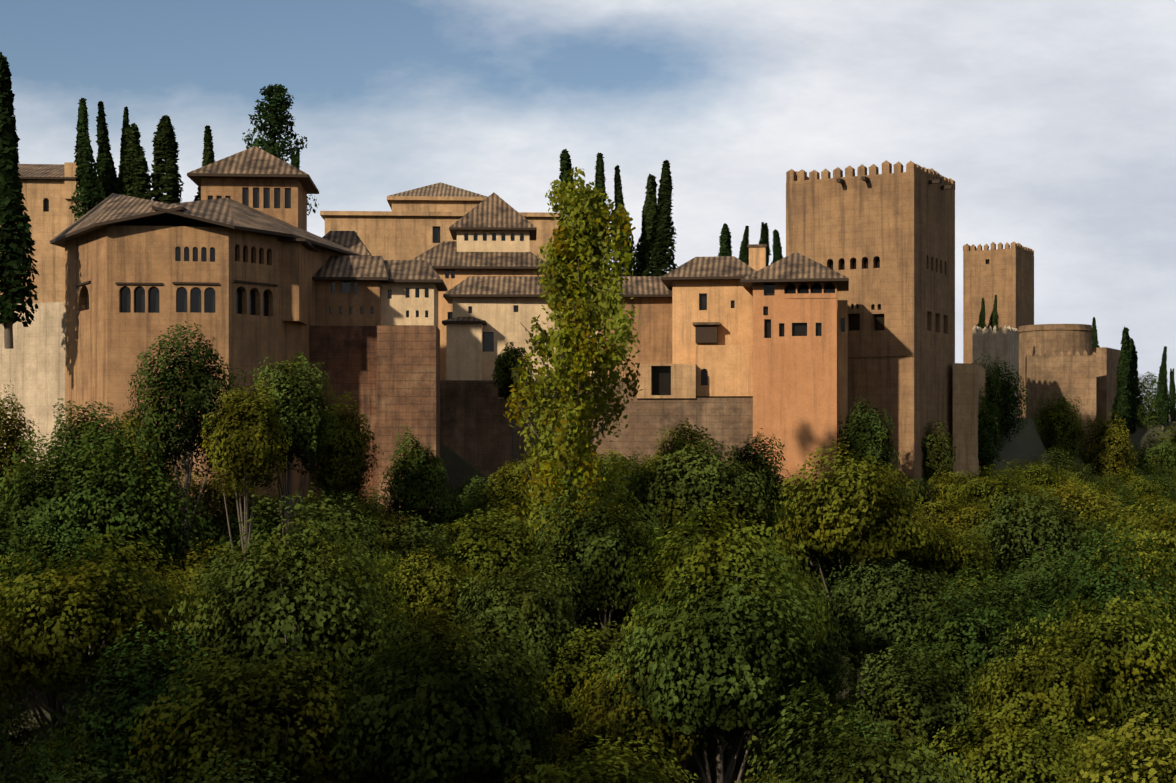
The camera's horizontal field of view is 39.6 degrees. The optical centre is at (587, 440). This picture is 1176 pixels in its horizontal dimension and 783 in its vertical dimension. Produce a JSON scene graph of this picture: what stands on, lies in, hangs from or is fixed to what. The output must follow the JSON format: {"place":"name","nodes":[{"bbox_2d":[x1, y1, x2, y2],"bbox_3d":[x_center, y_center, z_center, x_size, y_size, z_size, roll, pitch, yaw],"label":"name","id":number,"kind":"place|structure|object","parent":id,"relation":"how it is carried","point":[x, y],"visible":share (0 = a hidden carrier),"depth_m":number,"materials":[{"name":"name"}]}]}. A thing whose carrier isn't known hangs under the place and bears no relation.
{"place":"outdoors","nodes":[
{"label":"outdoors","id":0,"kind":"place"},
{"bbox_2d":[0,52,38,348],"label":"cypress tree","id":1,"kind":"object","parent":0,"point":[15,239],"visible":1,"depth_m":148.68,"materials":[{"name":"green plant"}]},
{"bbox_2d":[0,414,1175,782],"bbox_3d":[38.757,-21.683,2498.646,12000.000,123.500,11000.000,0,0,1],"label":"terrain","id":2,"kind":"structure","parent":0,"point":[1026,444],"depth_m":174.82,"materials":[{"name":"soil"}]},
{"bbox_2d":[0,380,46,514],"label":"wall tree","id":3,"kind":"object","parent":2,"relation":"on","point":[15,437],"visible":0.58,"depth_m":134.76,"materials":[{"name":"green plant"}]},
{"bbox_2d":[0,682,46,764],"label":"bush","id":4,"kind":"object","parent":2,"relation":"on","point":[17,740],"visible":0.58,"depth_m":105.93,"materials":[{"name":"green plant"}]},
{"bbox_2d":[0,302,64,480],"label":"rampart","id":5,"kind":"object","parent":2,"relation":"on","point":[32,365],"depth_m":158.47,"materials":[{"name":"beige stone"}]},
{"bbox_2d":[0,485,79,605],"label":"forest tree","id":6,"kind":"object","parent":2,"relation":"on","point":[11,542],"visible":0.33,"depth_m":118.69,"materials":[{"name":"green plant"}]},
{"bbox_2d":[0,162,96,303],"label":"tower","id":7,"kind":"structure","parent":2,"relation":"on","point":[48,190],"depth_m":231.73,"materials":[{"name":"paint"}]},
{"bbox_2d":[0,518,135,742],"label":"forest tree","id":8,"kind":"object","parent":2,"relation":"on","point":[60,557],"visible":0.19,"depth_m":118.55,"materials":[{"name":"green plant"}]},
{"bbox_2d":[0,428,144,724],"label":"forest tree","id":9,"kind":"object","parent":2,"relation":"on","point":[41,491],"visible":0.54,"depth_m":122.83,"materials":[{"name":"green plant"}]},
{"bbox_2d":[3,704,152,782],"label":"bush","id":10,"kind":"object","parent":2,"relation":"on","point":[71,733],"visible":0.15,"depth_m":98.28,"materials":[{"name":"green plant"}]},
{"bbox_2d":[35,398,132,682],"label":"wall tree","id":11,"kind":"object","parent":2,"relation":"on","point":[83,426],"visible":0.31,"depth_m":129.90,"materials":[{"name":"green plant"}]},
{"bbox_2d":[69,97,102,221],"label":"cypress tree","id":12,"kind":"object","parent":2,"relation":"on","point":[89,196],"visible":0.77,"depth_m":191.15,"materials":[{"name":"green plant"}]},
{"bbox_2d":[95,101,121,199],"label":"cypress tree","id":13,"kind":"object","parent":2,"relation":"on","point":[108,181],"visible":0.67,"depth_m":195.73,"materials":[{"name":"green plant"}]},
{"bbox_2d":[0,529,221,747],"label":"forest tree","id":14,"kind":"object","parent":2,"relation":"on","point":[85,651],"visible":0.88,"depth_m":103.22,"materials":[{"name":"green plant"}]},
{"bbox_2d":[27,420,226,712],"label":"forest tree","id":15,"kind":"object","parent":2,"relation":"on","point":[154,521],"visible":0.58,"depth_m":123.80,"materials":[{"name":"green plant"}]},
{"bbox_2d":[53,709,204,782],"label":"bush","id":16,"kind":"object","parent":2,"relation":"on","point":[89,752],"visible":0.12,"depth_m":96.39,"materials":[{"name":"green plant"}]},
{"bbox_2d":[118,122,154,200],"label":"cypress tree","id":17,"kind":"object","parent":2,"relation":"on","point":[134,169],"visible":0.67,"depth_m":191.65,"materials":[{"name":"green plant"}]},
{"bbox_2d":[98,409,183,583],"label":"wall tree","id":18,"kind":"object","parent":2,"relation":"on","point":[125,424],"visible":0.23,"depth_m":131.64,"materials":[{"name":"green plant"}]},
{"bbox_2d":[13,622,281,782],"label":"forest tree","id":19,"kind":"object","parent":2,"relation":"on","point":[129,718],"visible":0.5,"depth_m":97.25,"materials":[{"name":"green plant"}]},
{"bbox_2d":[150,115,183,203],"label":"cypress tree","id":20,"kind":"object","parent":2,"relation":"on","point":[165,175],"visible":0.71,"depth_m":188.72,"materials":[{"name":"green plant"}]},
{"bbox_2d":[123,321,251,568],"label":"wall tree","id":21,"kind":"object","parent":2,"relation":"on","point":[176,388],"visible":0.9,"depth_m":127.58,"materials":[{"name":"green plant"}]},
{"bbox_2d":[129,538,262,712],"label":"forest tree","id":22,"kind":"object","parent":2,"relation":"on","point":[189,570],"visible":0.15,"depth_m":123.64,"materials":[{"name":"green plant"}]},
{"bbox_2d":[50,146,362,590],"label":"building","id":23,"kind":"structure","parent":2,"relation":"on","point":[140,274],"depth_m":148.69,"materials":[{"name":"paint"}]},
{"bbox_2d":[163,468,277,549],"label":"bush","id":24,"kind":"object","parent":2,"relation":"on","point":[209,498],"visible":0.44,"depth_m":141.46,"materials":[{"name":"green plant"}]},
{"bbox_2d":[136,556,317,709],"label":"forest tree","id":25,"kind":"object","parent":2,"relation":"on","point":[209,612],"visible":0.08,"depth_m":108.43,"materials":[{"name":"green plant"}]},
{"bbox_2d":[200,380,293,721],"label":"wall tree","id":26,"kind":"object","parent":2,"relation":"on","point":[247,438],"visible":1,"depth_m":126.12,"materials":[{"name":"green plant"}]},
{"bbox_2d":[125,645,387,782],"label":"forest tree","id":27,"kind":"object","parent":2,"relation":"on","point":[239,709],"visible":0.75,"depth_m":93.53,"materials":[{"name":"green plant"}]},
{"bbox_2d":[242,84,318,215],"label":"pine tree","id":28,"kind":"object","parent":2,"relation":"on","point":[275,116],"visible":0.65,"depth_m":203.36,"materials":[{"name":"green plant"}]},
{"bbox_2d":[158,482,430,739],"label":"forest tree","id":29,"kind":"object","parent":2,"relation":"on","point":[259,632],"visible":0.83,"depth_m":104.44,"materials":[{"name":"green plant"}]},
{"bbox_2d":[250,352,341,578],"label":"wall tree","id":30,"kind":"object","parent":2,"relation":"on","point":[308,443],"visible":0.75,"depth_m":130.97,"materials":[{"name":"green plant"}]},
{"bbox_2d":[252,483,406,710],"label":"forest tree","id":31,"kind":"object","parent":2,"relation":"on","point":[338,533],"visible":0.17,"depth_m":130.21,"materials":[{"name":"green plant"}]},
{"bbox_2d":[300,389,383,534],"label":"wall tree","id":32,"kind":"object","parent":2,"relation":"on","point":[345,468],"visible":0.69,"depth_m":137.77,"materials":[{"name":"green plant"}]},
{"bbox_2d":[271,587,421,719],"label":"forest tree","id":33,"kind":"object","parent":2,"relation":"on","point":[307,633],"visible":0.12,"depth_m":110.26,"materials":[{"name":"green plant"}]},
{"bbox_2d":[300,535,414,634],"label":"forest tree","id":34,"kind":"object","parent":2,"relation":"on","point":[386,576],"visible":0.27,"depth_m":121.80,"materials":[{"name":"green plant"}]},
{"bbox_2d":[278,231,446,527],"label":"building","id":35,"kind":"structure","parent":2,"relation":"on","point":[374,340],"depth_m":159.48,"materials":[{"name":"stone"}]},
{"bbox_2d":[311,496,462,591],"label":"bush","id":36,"kind":"object","parent":2,"relation":"on","point":[393,539],"visible":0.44,"depth_m":132.04,"materials":[{"name":"green plant"}]},
{"bbox_2d":[276,661,525,782],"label":"forest tree","id":37,"kind":"object","parent":2,"relation":"on","point":[360,780],"visible":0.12,"depth_m":97.02,"materials":[{"name":"green plant"}]},
{"bbox_2d":[377,425,450,530],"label":"wall tree","id":38,"kind":"object","parent":2,"relation":"on","point":[414,480],"visible":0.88,"depth_m":147.61,"materials":[{"name":"green plant"}]},
{"bbox_2d":[351,598,487,690],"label":"bush","id":39,"kind":"object","parent":2,"relation":"on","point":[425,630],"visible":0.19,"depth_m":117.58,"materials":[{"name":"green plant"}]},
{"bbox_2d":[320,182,560,261],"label":"palace","id":40,"kind":"structure","parent":2,"relation":"on","point":[413,223],"depth_m":237.94,"materials":[{"name":"paint"}]},
{"bbox_2d":[381,543,501,655],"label":"forest tree","id":41,"kind":"object","parent":2,"relation":"on","point":[432,588],"visible":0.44,"depth_m":122.78,"materials":[{"name":"green plant"}]},
{"bbox_2d":[399,485,498,555],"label":"forest tree","id":42,"kind":"object","parent":2,"relation":"on","point":[447,513],"visible":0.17,"depth_m":146.16,"materials":[{"name":"green plant"}]},
{"bbox_2d":[327,600,577,782],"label":"forest tree","id":43,"kind":"object","parent":2,"relation":"on","point":[448,689],"visible":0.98,"depth_m":93.39,"materials":[{"name":"green plant"}]},
{"bbox_2d":[412,192,548,379],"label":"building","id":44,"kind":"structure","parent":2,"relation":"on","point":[493,234],"depth_m":203.16,"materials":[{"name":"tile"}]},
{"bbox_2d":[427,505,562,593],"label":"bush","id":45,"kind":"object","parent":2,"relation":"on","point":[501,548],"visible":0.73,"depth_m":136.19,"materials":[{"name":"green plant"}]},
{"bbox_2d":[472,452,545,584],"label":"forest tree","id":46,"kind":"object","parent":2,"relation":"on","point":[514,479],"visible":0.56,"depth_m":157.50,"materials":[{"name":"green plant"}]},
{"bbox_2d":[492,342,532,467],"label":"wall tree","id":47,"kind":"object","parent":2,"relation":"on","point":[506,362],"visible":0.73,"depth_m":172.05,"materials":[{"name":"green plant"}]},
{"bbox_2d":[443,547,586,699],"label":"forest tree","id":48,"kind":"object","parent":2,"relation":"on","point":[530,605],"visible":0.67,"depth_m":120.21,"materials":[{"name":"green plant"}]},
{"bbox_2d":[440,380,635,522],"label":"wall","id":49,"kind":"structure","parent":2,"relation":"on","point":[475,430],"depth_m":176.54,"materials":[{"name":"brown stone"}]},
{"bbox_2d":[442,276,671,379],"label":"building","id":50,"kind":"structure","parent":49,"relation":"on","point":[483,325],"depth_m":188.78,"materials":[{"name":"beige paint"}]},
{"bbox_2d":[503,167,642,704],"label":"poplar tree","id":51,"kind":"object","parent":2,"relation":"on","point":[578,350],"visible":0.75,"depth_m":138.92,"materials":[{"name":"green plant"}]},
{"bbox_2d":[509,616,639,755],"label":"forest tree","id":52,"kind":"object","parent":2,"relation":"on","point":[560,696],"visible":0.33,"depth_m":118.08,"materials":[{"name":"green plant"}]},
{"bbox_2d":[522,473,671,750],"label":"forest tree","id":53,"kind":"object","parent":2,"relation":"on","point":[606,543],"visible":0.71,"depth_m":128.10,"materials":[{"name":"green plant"}]},
{"bbox_2d":[551,593,652,646],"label":"forest tree","id":54,"kind":"object","parent":2,"relation":"on","point":[581,619],"visible":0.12,"depth_m":135.60,"materials":[{"name":"green plant"}]},
{"bbox_2d":[505,735,701,782],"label":"bush","id":55,"kind":"object","parent":2,"relation":"on","point":[600,770],"visible":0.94,"depth_m":95.25,"materials":[{"name":"green plant"}]},
{"bbox_2d":[587,448,666,530],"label":"forest tree","id":56,"kind":"object","parent":2,"relation":"on","point":[610,483],"visible":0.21,"depth_m":157.99,"materials":[{"name":"green plant"}]},
{"bbox_2d":[634,174,657,275],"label":"cypress tree","id":57,"kind":"object","parent":2,"relation":"on","point":[649,211],"visible":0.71,"depth_m":222.29,"materials":[{"name":"green plant"}]},
{"bbox_2d":[570,650,725,781],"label":"bush","id":58,"kind":"object","parent":2,"relation":"on","point":[597,721],"visible":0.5,"depth_m":107.82,"materials":[{"name":"green plant"}]},
{"bbox_2d":[641,160,677,275],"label":"cypress tree","id":59,"kind":"object","parent":2,"relation":"on","point":[660,259],"visible":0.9,"depth_m":213.55,"materials":[{"name":"green plant"}]},
{"bbox_2d":[589,599,774,782],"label":"forest tree","id":60,"kind":"object","parent":2,"relation":"on","point":[718,732],"visible":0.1,"depth_m":109.52,"materials":[{"name":"green plant"}]},
{"bbox_2d":[634,244,766,556],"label":"house","id":61,"kind":"structure","parent":2,"relation":"on","point":[704,379],"depth_m":177.75,"materials":[{"name":"paint"}]},
{"bbox_2d":[619,424,783,533],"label":"forest tree","id":62,"kind":"object","parent":2,"relation":"on","point":[681,490],"visible":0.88,"depth_m":143.73,"materials":[{"name":"green plant"}]},
{"bbox_2d":[607,547,838,782],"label":"forest tree","id":63,"kind":"object","parent":2,"relation":"on","point":[766,680],"visible":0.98,"depth_m":105.83,"materials":[{"name":"green plant"}]},
{"bbox_2d":[622,495,835,782],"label":"forest tree","id":64,"kind":"object","parent":2,"relation":"on","point":[727,563],"visible":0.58,"depth_m":113.91,"materials":[{"name":"green plant"}]},
{"bbox_2d":[727,428,787,555],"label":"wall tree","id":65,"kind":"object","parent":2,"relation":"on","point":[760,461],"visible":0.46,"depth_m":157.43,"materials":[{"name":"green plant"}]},
{"bbox_2d":[731,595,855,782],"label":"forest tree","id":66,"kind":"object","parent":2,"relation":"on","point":[741,753],"visible":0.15,"depth_m":121.81,"materials":[{"name":"green plant"}]},
{"bbox_2d":[740,252,848,492],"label":"orange tower","id":67,"kind":"structure","parent":2,"relation":"on","point":[795,353],"depth_m":174.31,"materials":[{"name":"paint"}]},
{"bbox_2d":[759,681,912,782],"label":"bush","id":68,"kind":"object","parent":2,"relation":"on","point":[794,742],"visible":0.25,"depth_m":110.44,"materials":[{"name":"green plant"}]},
{"bbox_2d":[769,549,917,714],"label":"forest tree","id":69,"kind":"object","parent":2,"relation":"on","point":[832,568],"visible":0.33,"depth_m":138.52,"materials":[{"name":"green plant"}]},
{"bbox_2d":[738,681,975,782],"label":"forest tree","id":70,"kind":"object","parent":2,"relation":"on","point":[893,772],"visible":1,"depth_m":87.40,"materials":[{"name":"green plant"}]},
{"bbox_2d":[769,436,945,713],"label":"forest tree","id":71,"kind":"object","parent":2,"relation":"on","point":[873,526],"visible":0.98,"depth_m":134.64,"materials":[{"name":"green plant"}]},
{"bbox_2d":[837,396,900,484],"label":"wall tree","id":72,"kind":"object","parent":2,"relation":"on","point":[872,430],"visible":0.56,"depth_m":172.96,"materials":[{"name":"green plant"}]},
{"bbox_2d":[786,160,954,524],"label":"tower","id":73,"kind":"structure","parent":2,"relation":"on","point":[884,242],"depth_m":186.42,"materials":[{"name":"brown stone"}]},
{"bbox_2d":[816,569,975,714],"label":"forest tree","id":74,"kind":"object","parent":2,"relation":"on","point":[843,607],"visible":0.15,"depth_m":131.27,"materials":[{"name":"green plant"}]},
{"bbox_2d":[818,558,989,755],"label":"forest tree","id":75,"kind":"object","parent":2,"relation":"on","point":[884,601],"visible":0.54,"depth_m":129.11,"materials":[{"name":"green plant"}]},
{"bbox_2d":[829,635,991,780],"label":"forest tree","id":76,"kind":"object","parent":2,"relation":"on","point":[921,706],"visible":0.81,"depth_m":111.80,"materials":[{"name":"green plant"}]},
{"bbox_2d":[921,420,956,492],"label":"wall tree","id":77,"kind":"object","parent":2,"relation":"on","point":[937,451],"visible":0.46,"depth_m":186.14,"materials":[{"name":"green plant"}]},
{"bbox_2d":[879,513,1000,721],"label":"forest tree","id":78,"kind":"object","parent":2,"relation":"on","point":[932,564],"visible":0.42,"depth_m":141.45,"materials":[{"name":"green plant"}]},
{"bbox_2d":[907,492,996,543],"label":"forest tree","id":79,"kind":"object","parent":2,"relation":"on","point":[951,513],"visible":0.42,"depth_m":164.84,"materials":[{"name":"green plant"}]},
{"bbox_2d":[874,561,1073,738],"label":"forest tree","id":80,"kind":"object","parent":2,"relation":"on","point":[982,636],"visible":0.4,"depth_m":121.70,"materials":[{"name":"green plant"}]},
{"bbox_2d":[934,462,1045,525],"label":"forest tree","id":81,"kind":"object","parent":2,"relation":"on","point":[1000,487],"visible":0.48,"depth_m":171.49,"materials":[{"name":"green plant"}]},
{"bbox_2d":[977,383,1007,475],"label":"wall tree","id":82,"kind":"object","parent":2,"relation":"on","point":[986,448],"visible":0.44,"depth_m":200.96,"materials":[{"name":"green plant"}]},
{"bbox_2d":[972,350,1030,440],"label":"wall tree","id":83,"kind":"object","parent":2,"relation":"on","point":[1007,403],"visible":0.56,"depth_m":211.04,"materials":[{"name":"green plant"}]},
{"bbox_2d":[910,699,1105,782],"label":"bush","id":84,"kind":"object","parent":2,"relation":"on","point":[984,768],"visible":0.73,"depth_m":104.78,"materials":[{"name":"green plant"}]},
{"bbox_2d":[950,561,1104,659],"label":"bush","id":85,"kind":"object","parent":2,"relation":"on","point":[1012,590],"visible":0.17,"depth_m":131.44,"materials":[{"name":"green plant"}]},
{"bbox_2d":[990,457,1081,505],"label":"forest tree","id":86,"kind":"object","parent":2,"relation":"on","point":[1035,475],"visible":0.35,"depth_m":191.21,"materials":[{"name":"green plant"}]},
{"bbox_2d":[953,241,1120,485],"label":"alcazaba","id":87,"kind":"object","parent":2,"relation":"on","point":[1066,359],"visible":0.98,"depth_m":244.55,"materials":[{"name":"stone"}]},
{"bbox_2d":[962,488,1126,587],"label":"bush","id":88,"kind":"object","parent":2,"relation":"on","point":[1035,537],"visible":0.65,"depth_m":147.27,"materials":[{"name":"green plant"}]},
{"bbox_2d":[965,633,1128,762],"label":"bush","id":89,"kind":"object","parent":2,"relation":"on","point":[1072,699],"visible":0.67,"depth_m":109.87,"materials":[{"name":"green plant"}]},
{"bbox_2d":[1029,391,1084,469],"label":"wall tree","id":90,"kind":"object","parent":2,"relation":"on","point":[1061,439],"visible":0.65,"depth_m":227.70,"materials":[{"name":"green plant"}]},
{"bbox_2d":[978,620,1142,740],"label":"bush","id":91,"kind":"object","parent":2,"relation":"on","point":[997,658],"visible":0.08,"depth_m":116.41,"materials":[{"name":"green plant"}]},
{"bbox_2d":[993,694,1131,782],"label":"bush","id":92,"kind":"object","parent":2,"relation":"on","point":[1083,733],"visible":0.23,"depth_m":107.10,"materials":[{"name":"green plant"}]},
{"bbox_2d":[1006,475,1137,558],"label":"bush","id":93,"kind":"object","parent":2,"relation":"on","point":[1090,500],"visible":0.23,"depth_m":155.89,"materials":[{"name":"green plant"}]},
{"bbox_2d":[1000,584,1175,735],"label":"forest tree","id":94,"kind":"object","parent":2,"relation":"on","point":[1139,666],"visible":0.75,"depth_m":112.67,"materials":[{"name":"green plant"}]},
{"bbox_2d":[1009,517,1175,688],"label":"forest tree","id":95,"kind":"object","parent":2,"relation":"on","point":[1082,581],"visible":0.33,"depth_m":125.06,"materials":[{"name":"green plant"}]},
{"bbox_2d":[1076,410,1137,489],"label":"wall tree","id":96,"kind":"object","parent":2,"relation":"on","point":[1100,444],"visible":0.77,"depth_m":227.67,"materials":[{"name":"green plant"}]},
{"bbox_2d":[1056,712,1175,782],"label":"bush","id":97,"kind":"object","parent":2,"relation":"on","point":[1154,767],"visible":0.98,"depth_m":88.99,"materials":[{"name":"green plant"}]},
{"bbox_2d":[1105,326,1130,470],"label":"cypress tree","id":98,"kind":"object","parent":2,"relation":"on","point":[1121,401],"visible":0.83,"depth_m":229.16,"materials":[{"name":"green plant"}]},
{"bbox_2d":[1078,524,1175,670],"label":"bush","id":99,"kind":"object","parent":2,"relation":"on","point":[1160,561],"visible":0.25,"depth_m":143.42,"materials":[{"name":"green plant"}]},
{"bbox_2d":[1084,678,1175,779],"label":"bush","id":100,"kind":"object","parent":2,"relation":"on","point":[1161,717],"visible":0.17,"depth_m":109.08,"materials":[{"name":"green plant"}]},
{"bbox_2d":[1107,495,1175,693],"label":"bush","id":101,"kind":"object","parent":2,"relation":"on","point":[1167,529],"visible":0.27,"depth_m":149.03,"materials":[{"name":"green plant"}]},
{"bbox_2d":[1126,430,1175,483],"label":"wall tree","id":102,"kind":"object","parent":2,"relation":"on","point":[1161,449],"visible":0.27,"depth_m":235.62,"materials":[{"name":"green plant"}]},
{"bbox_2d":[1135,371,1170,428],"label":"wall tree","id":103,"kind":"object","parent":2,"relation":"on","point":[1143,415],"visible":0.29,"depth_m":258.58,"materials":[{"name":"green plant"}]},
{"bbox_2d":[0,0,1175,410],"label":"sky","id":104,"kind":"structure","parent":0,"point":[1052,123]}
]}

